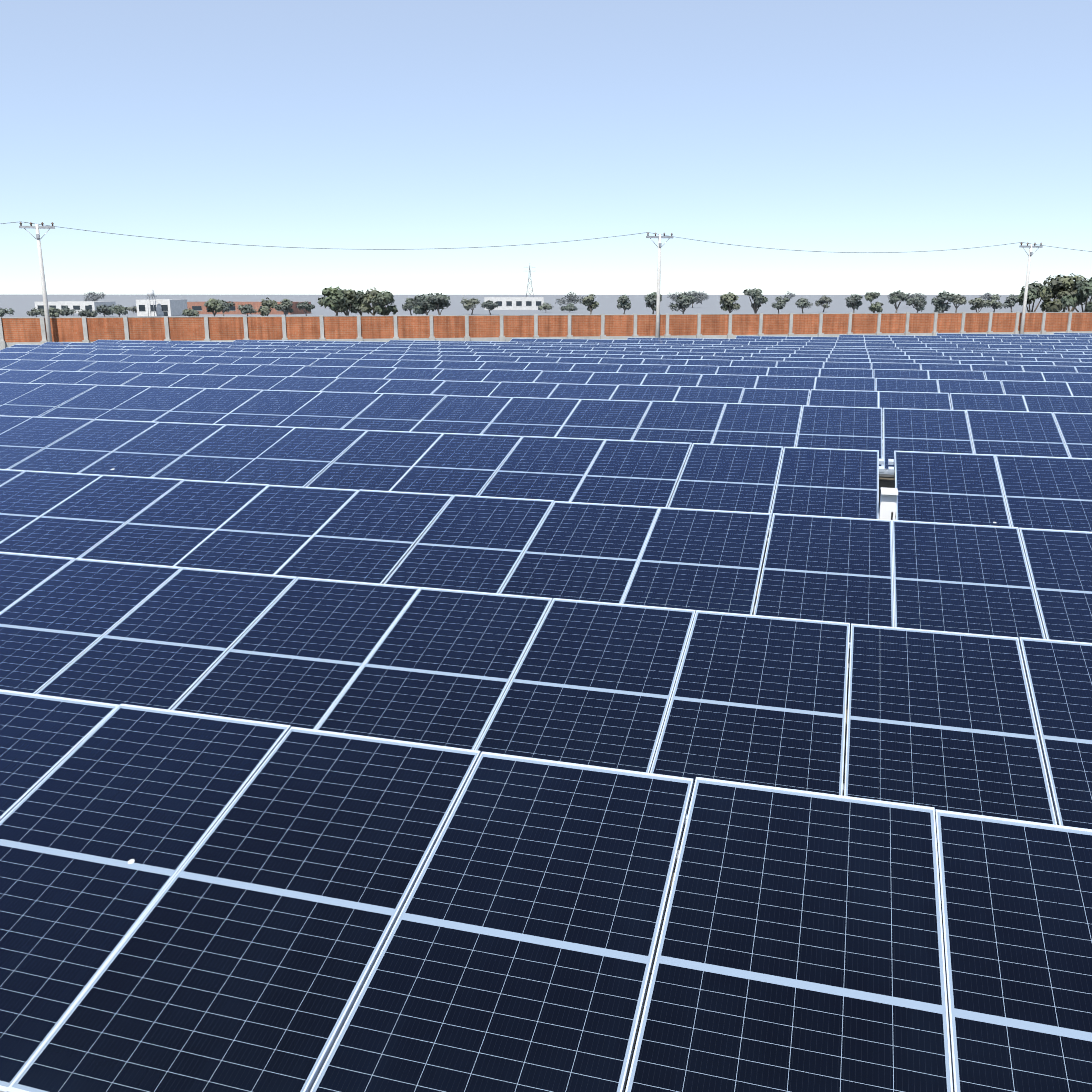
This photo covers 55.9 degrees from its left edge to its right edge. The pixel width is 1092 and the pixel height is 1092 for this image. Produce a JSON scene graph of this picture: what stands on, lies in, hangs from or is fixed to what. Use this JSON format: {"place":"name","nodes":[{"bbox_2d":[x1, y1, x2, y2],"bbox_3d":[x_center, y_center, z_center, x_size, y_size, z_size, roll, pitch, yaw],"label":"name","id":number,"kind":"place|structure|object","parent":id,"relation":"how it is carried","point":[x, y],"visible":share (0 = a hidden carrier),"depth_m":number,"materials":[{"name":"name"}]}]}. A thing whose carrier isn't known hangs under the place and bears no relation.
{"place":"outdoors","nodes":[
{"label":"outdoors","id":0,"kind":"place"},
{"bbox_2d":[136,299,187,315],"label":"white house","id":1,"kind":"structure","parent":0,"point":[170,307],"depth_m":228.25,"materials":[{"name":"white paint"}]},
{"bbox_2d":[187,302,310,314],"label":"brick warehouse","id":2,"kind":"structure","parent":0,"point":[200,307],"depth_m":249.47,"materials":[{"name":"red brick"}]},
{"bbox_2d":[0,312,1091,349],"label":"perimeter wall","id":3,"kind":"structure","parent":0,"point":[86,329],"depth_m":44.63,"materials":[{"name":"brick"}]},
{"bbox_2d":[0,295,1091,1091],"bbox_3d":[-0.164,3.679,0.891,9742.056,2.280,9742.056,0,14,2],"label":"ground","id":4,"kind":"structure","parent":0,"point":[20,305],"depth_m":398.93,"materials":[{"name":"brown soil"}]},
{"bbox_2d":[0,307,14,316],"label":"tree","id":5,"kind":"object","parent":4,"relation":"on","point":[3,311],"visible":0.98,"depth_m":173.66,"materials":[{"name":"green plant"}]},
{"bbox_2d":[26,308,44,316],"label":"tree","id":6,"kind":"object","parent":4,"relation":"on","point":[35,312],"visible":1,"depth_m":216.45,"materials":[{"name":"green plant"}]},
{"bbox_2d":[19,222,54,341],"bbox_3d":[-19.277,-9.454,39.596,1.240,5.775,0.200,-3,14,-14],"label":"utility pole","id":7,"kind":"object","parent":4,"relation":"on","point":[37,227],"visible":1,"depth_m":39.31,"materials":[{"name":"concrete"}]},
{"bbox_2d":[43,307,65,316],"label":"tree","id":8,"kind":"object","parent":4,"relation":"on","point":[54,312],"visible":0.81,"depth_m":191.58,"materials":[{"name":"green plant"}]},
{"bbox_2d":[58,306,76,315],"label":"tree","id":9,"kind":"object","parent":4,"relation":"on","point":[68,311],"visible":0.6,"depth_m":232.52,"materials":[{"name":"green plant"}]},
{"bbox_2d":[34,301,115,312],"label":"building","id":10,"kind":"structure","parent":4,"relation":"on","point":[77,306],"depth_m":262.80,"materials":[{"name":"white paint"}]},
{"bbox_2d":[78,309,97,316],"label":"tree","id":11,"kind":"object","parent":4,"relation":"on","point":[87,313],"visible":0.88,"depth_m":178.61,"materials":[{"name":"green plant"}]},
{"bbox_2d":[83,292,105,300],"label":"tree","id":12,"kind":"object","parent":4,"relation":"on","point":[97,296],"visible":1,"depth_m":461.05,"materials":[{"name":"green plant"}]},
{"bbox_2d":[96,305,112,316],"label":"tree","id":13,"kind":"object","parent":4,"relation":"on","point":[105,310],"visible":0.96,"depth_m":222.35,"materials":[{"name":"green plant"}]},
{"bbox_2d":[110,304,127,316],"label":"tree","id":14,"kind":"object","parent":4,"relation":"on","point":[115,309],"visible":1,"depth_m":205.76,"materials":[{"name":"green plant"}]},
{"bbox_2d":[125,306,136,312],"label":"tree","id":15,"kind":"object","parent":4,"relation":"on","point":[133,309],"visible":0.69,"depth_m":249.54,"materials":[{"name":"green plant"}]},
{"bbox_2d":[145,289,156,316],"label":"water tank","id":16,"kind":"object","parent":4,"relation":"on","point":[150,292],"visible":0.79,"depth_m":223.95,"materials":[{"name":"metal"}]},
{"bbox_2d":[182,308,198,316],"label":"tree","id":17,"kind":"object","parent":4,"relation":"on","point":[189,312],"visible":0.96,"depth_m":172.33,"materials":[{"name":"green plant"}]},
{"bbox_2d":[204,298,223,315],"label":"tree","id":18,"kind":"object","parent":4,"relation":"on","point":[212,305],"visible":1,"depth_m":154.06,"materials":[{"name":"green plant"}]},
{"bbox_2d":[218,299,234,315],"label":"tree","id":19,"kind":"object","parent":4,"relation":"on","point":[226,305],"visible":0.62,"depth_m":207.75,"materials":[{"name":"green plant"}]},
{"bbox_2d":[237,304,256,315],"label":"tree","id":20,"kind":"object","parent":4,"relation":"on","point":[247,309],"visible":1,"depth_m":227.77,"materials":[{"name":"green plant"}]},
{"bbox_2d":[257,297,277,315],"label":"tree","id":21,"kind":"object","parent":4,"relation":"on","point":[266,307],"visible":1,"depth_m":176.33,"materials":[{"name":"green plant"}]},
{"bbox_2d":[275,299,292,315],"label":"tree","id":22,"kind":"object","parent":4,"relation":"on","point":[285,305],"visible":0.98,"depth_m":205.66,"materials":[{"name":"green plant"}]},
{"bbox_2d":[296,301,314,315],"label":"tree","id":23,"kind":"object","parent":4,"relation":"on","point":[306,306],"visible":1,"depth_m":217.01,"materials":[{"name":"green plant"}]},
{"bbox_2d":[317,286,347,315],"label":"tree","id":24,"kind":"object","parent":4,"relation":"on","point":[334,299],"visible":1,"depth_m":114.72,"materials":[{"name":"green plant"}]},
{"bbox_2d":[338,289,358,315],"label":"tree","id":25,"kind":"object","parent":4,"relation":"on","point":[351,297],"visible":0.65,"depth_m":119.56,"materials":[{"name":"green plant"}]},
{"bbox_2d":[350,290,366,315],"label":"tree","id":26,"kind":"object","parent":4,"relation":"on","point":[360,295],"visible":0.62,"depth_m":137.63,"materials":[{"name":"green plant"}]},
{"bbox_2d":[359,287,393,315],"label":"tree","id":27,"kind":"object","parent":4,"relation":"on","point":[365,307],"visible":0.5,"depth_m":135.53,"materials":[{"name":"green plant"}]},
{"bbox_2d":[371,290,397,315],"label":"tree","id":28,"kind":"object","parent":4,"relation":"on","point":[381,300],"visible":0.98,"depth_m":129.05,"materials":[{"name":"green plant"}]},
{"bbox_2d":[402,298,417,314],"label":"tree","id":29,"kind":"object","parent":4,"relation":"on","point":[409,304],"visible":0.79,"depth_m":223.18,"materials":[{"name":"green plant"}]},
{"bbox_2d":[412,293,436,314],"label":"tree","id":30,"kind":"object","parent":4,"relation":"on","point":[423,305],"visible":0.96,"depth_m":173.56,"materials":[{"name":"green plant"}]},
{"bbox_2d":[428,293,450,314],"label":"tree","id":31,"kind":"object","parent":4,"relation":"on","point":[441,301],"visible":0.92,"depth_m":172.16,"materials":[{"name":"green plant"}]},
{"bbox_2d":[460,297,479,314],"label":"tree","id":32,"kind":"object","parent":4,"relation":"on","point":[468,304],"visible":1,"depth_m":244.31,"materials":[{"name":"green plant"}]},
{"bbox_2d":[481,300,498,314],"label":"tree","id":33,"kind":"object","parent":4,"relation":"on","point":[489,305],"visible":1,"depth_m":243.99,"materials":[{"name":"green plant"}]},
{"bbox_2d":[484,297,543,309],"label":"white block","id":34,"kind":"structure","parent":4,"relation":"on","point":[519,303],"depth_m":316.84,"materials":[{"name":"clear concrete"}]},
{"bbox_2d":[526,265,533,296],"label":"pylon","id":35,"kind":"object","parent":4,"relation":"on","point":[529,283],"visible":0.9,"depth_m":600.79,"materials":[{"name":"metal"}]},
{"bbox_2d":[538,302,552,310],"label":"tree","id":36,"kind":"object","parent":4,"relation":"on","point":[546,306],"visible":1,"depth_m":272.89,"materials":[{"name":"green plant"}]},
{"bbox_2d":[560,303,577,311],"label":"tree","id":37,"kind":"object","parent":4,"relation":"on","point":[569,307],"visible":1,"depth_m":275.76,"materials":[{"name":"green plant"}]},
{"bbox_2d":[555,292,585,305],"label":"tree","id":38,"kind":"object","parent":4,"relation":"on","point":[571,297],"visible":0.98,"depth_m":339.96,"materials":[{"name":"green plant"}]},
{"bbox_2d":[582,294,598,314],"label":"tree","id":39,"kind":"object","parent":4,"relation":"on","point":[589,302],"visible":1,"depth_m":205.08,"materials":[{"name":"green plant"}]},
{"bbox_2d":[616,295,630,313],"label":"tree","id":40,"kind":"object","parent":4,"relation":"on","point":[622,300],"visible":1,"depth_m":232.72,"materials":[{"name":"green plant"}]},
{"bbox_2d":[644,292,661,313],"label":"tree","id":41,"kind":"object","parent":4,"relation":"on","point":[650,299],"visible":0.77,"depth_m":201.51,"materials":[{"name":"green plant"}]},
{"bbox_2d":[646,233,673,337],"bbox_3d":[4.969,-10.847,45.527,1.240,5.800,0.200,-3,14,-14],"label":"utility pole","id":42,"kind":"object","parent":4,"relation":"on","point":[659,237],"visible":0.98,"depth_m":45.24,"materials":[{"name":"concrete"}]},
{"bbox_2d":[1,222,1091,252],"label":"overhead cables","id":43,"kind":"object","parent":42,"relation":"attached to","point":[539,243],"visible":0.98,"depth_m":43.55,"materials":[{"name":"grey plastic"}]},
{"bbox_2d":[667,292,686,303],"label":"tree","id":44,"kind":"object","parent":4,"relation":"on","point":[673,296],"visible":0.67,"depth_m":464.65,"materials":[{"name":"green plant"}]},
{"bbox_2d":[669,292,696,313],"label":"tree","id":45,"kind":"object","parent":4,"relation":"on","point":[684,301],"visible":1,"depth_m":210.82,"materials":[{"name":"green plant"}]},
{"bbox_2d":[684,291,706,307],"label":"tree","id":46,"kind":"object","parent":4,"relation":"on","point":[697,295],"visible":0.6,"depth_m":362.39,"materials":[{"name":"green plant"}]},
{"bbox_2d":[699,291,708,303],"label":"tree","id":47,"kind":"object","parent":4,"relation":"on","point":[703,296],"visible":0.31,"depth_m":492.87,"materials":[{"name":"green plant"}]},
{"bbox_2d":[719,292,740,312],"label":"tree","id":48,"kind":"object","parent":4,"relation":"on","point":[728,300],"visible":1,"depth_m":187.80,"materials":[{"name":"green plant"}]},
{"bbox_2d":[743,288,767,313],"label":"tree","id":49,"kind":"object","parent":4,"relation":"on","point":[757,296],"visible":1,"depth_m":174.25,"materials":[{"name":"green plant"}]},
{"bbox_2d":[772,296,789,313],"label":"tree","id":50,"kind":"object","parent":4,"relation":"on","point":[780,304],"visible":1,"depth_m":244.85,"materials":[{"name":"green plant"}]},
{"bbox_2d":[784,291,795,298],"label":"tree","id":51,"kind":"object","parent":4,"relation":"on","point":[790,294],"visible":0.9,"depth_m":630.55,"materials":[{"name":"green plant"}]},
{"bbox_2d":[795,297,812,312],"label":"tree","id":52,"kind":"object","parent":4,"relation":"on","point":[802,303],"visible":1,"depth_m":260.23,"materials":[{"name":"green plant"}]},
{"bbox_2d":[815,295,831,311],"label":"tree","id":53,"kind":"object","parent":4,"relation":"on","point":[823,300],"visible":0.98,"depth_m":275.79,"materials":[{"name":"green plant"}]},
{"bbox_2d":[845,294,862,312],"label":"tree","id":54,"kind":"object","parent":4,"relation":"on","point":[852,301],"visible":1,"depth_m":225.51,"materials":[{"name":"green plant"}]},
{"bbox_2d":[674,377,1056,869],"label":"panel supports","id":55,"kind":"object","parent":4,"relation":"on","point":[886,475],"depth_m":9.23,"materials":[{"name":"metal"}]},
{"bbox_2d":[0,333,1091,1091],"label":"solar panels","id":56,"kind":"object","parent":55,"relation":"on","point":[398,717],"visible":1,"depth_m":6.23,"materials":[{"name":"blue glass"}]},
{"bbox_2d":[879,459,895,519],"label":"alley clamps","id":57,"kind":"object","parent":55,"relation":"on","point":[890,470],"visible":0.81,"depth_m":11.29,"materials":[{"name":"silver metal"}]},
{"bbox_2d":[879,487,897,519],"bbox_3d":[3.413,0.011,10.361,0.160,1.167,0.260,4,14,16],"label":"combiner box","id":58,"kind":"object","parent":55,"relation":"on","point":[888,503],"visible":0.31,"depth_m":10.20,"materials":[{"name":"metal"}]},
{"bbox_2d":[864,291,882,312],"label":"tree","id":59,"kind":"object","parent":4,"relation":"on","point":[871,297],"visible":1,"depth_m":178.84,"materials":[{"name":"green plant"}]},
{"bbox_2d":[888,290,908,312],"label":"tree","id":60,"kind":"object","parent":4,"relation":"on","point":[899,295],"visible":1,"depth_m":200.91,"materials":[{"name":"green plant"}]},
{"bbox_2d":[904,293,926,307],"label":"tree","id":61,"kind":"object","parent":4,"relation":"on","point":[912,296],"visible":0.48,"depth_m":356.69,"materials":[{"name":"green plant"}]},
{"bbox_2d":[905,296,926,312],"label":"tree","id":62,"kind":"object","parent":4,"relation":"on","point":[921,302],"visible":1,"depth_m":233.41,"materials":[{"name":"green plant"}]},
{"bbox_2d":[931,290,954,312],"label":"tree","id":63,"kind":"object","parent":4,"relation":"on","point":[939,301],"visible":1,"depth_m":188.79,"materials":[{"name":"green plant"}]},
{"bbox_2d":[948,294,966,312],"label":"tree","id":64,"kind":"object","parent":4,"relation":"on","point":[958,299],"visible":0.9,"depth_m":243.94,"materials":[{"name":"green plant"}]},
{"bbox_2d":[968,297,990,312],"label":"tree","id":65,"kind":"object","parent":4,"relation":"on","point":[978,303],"visible":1,"depth_m":208.14,"materials":[{"name":"green plant"}]},
{"bbox_2d":[979,293,991,299],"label":"tree","id":66,"kind":"object","parent":4,"relation":"on","point":[985,296],"visible":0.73,"depth_m":527.42,"materials":[{"name":"green plant"}]},
{"bbox_2d":[986,294,1003,311],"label":"tree","id":67,"kind":"object","parent":4,"relation":"on","point":[994,302],"visible":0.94,"depth_m":235.79,"materials":[{"name":"green plant"}]},
{"bbox_2d":[1003,294,1018,311],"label":"tree","id":68,"kind":"object","parent":4,"relation":"on","point":[1012,303],"visible":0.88,"depth_m":262.67,"materials":[{"name":"green plant"}]},
{"bbox_2d":[1019,242,1042,333],"bbox_3d":[23.299,-11.848,50.023,1.240,5.600,0.200,-3,14,-14],"label":"utility pole","id":69,"kind":"object","parent":4,"relation":"on","point":[1030,247],"visible":0.94,"depth_m":49.73,"materials":[{"name":"concrete"}]},
{"bbox_2d":[1018,281,1054,311],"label":"tree","id":70,"kind":"object","parent":4,"relation":"on","point":[1033,294],"visible":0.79,"depth_m":115.15,"materials":[{"name":"green plant"}]},
{"bbox_2d":[1038,275,1073,311],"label":"tree","id":71,"kind":"object","parent":4,"relation":"on","point":[1048,304],"visible":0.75,"depth_m":114.85,"materials":[{"name":"green plant"}]},
{"bbox_2d":[1055,273,1087,311],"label":"tree","id":72,"kind":"object","parent":4,"relation":"on","point":[1068,281],"visible":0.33,"depth_m":114.92,"materials":[{"name":"green plant"}]},
{"bbox_2d":[1060,277,1091,311],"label":"tree","id":73,"kind":"object","parent":4,"relation":"on","point":[1083,293],"visible":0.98,"depth_m":111.24,"materials":[{"name":"green plant"}]},
{"bbox_2d":[0,0,1091,294],"label":"sky","id":74,"kind":"structure","parent":0,"point":[347,128],"materials":[{"name":"blue"}]}
]}

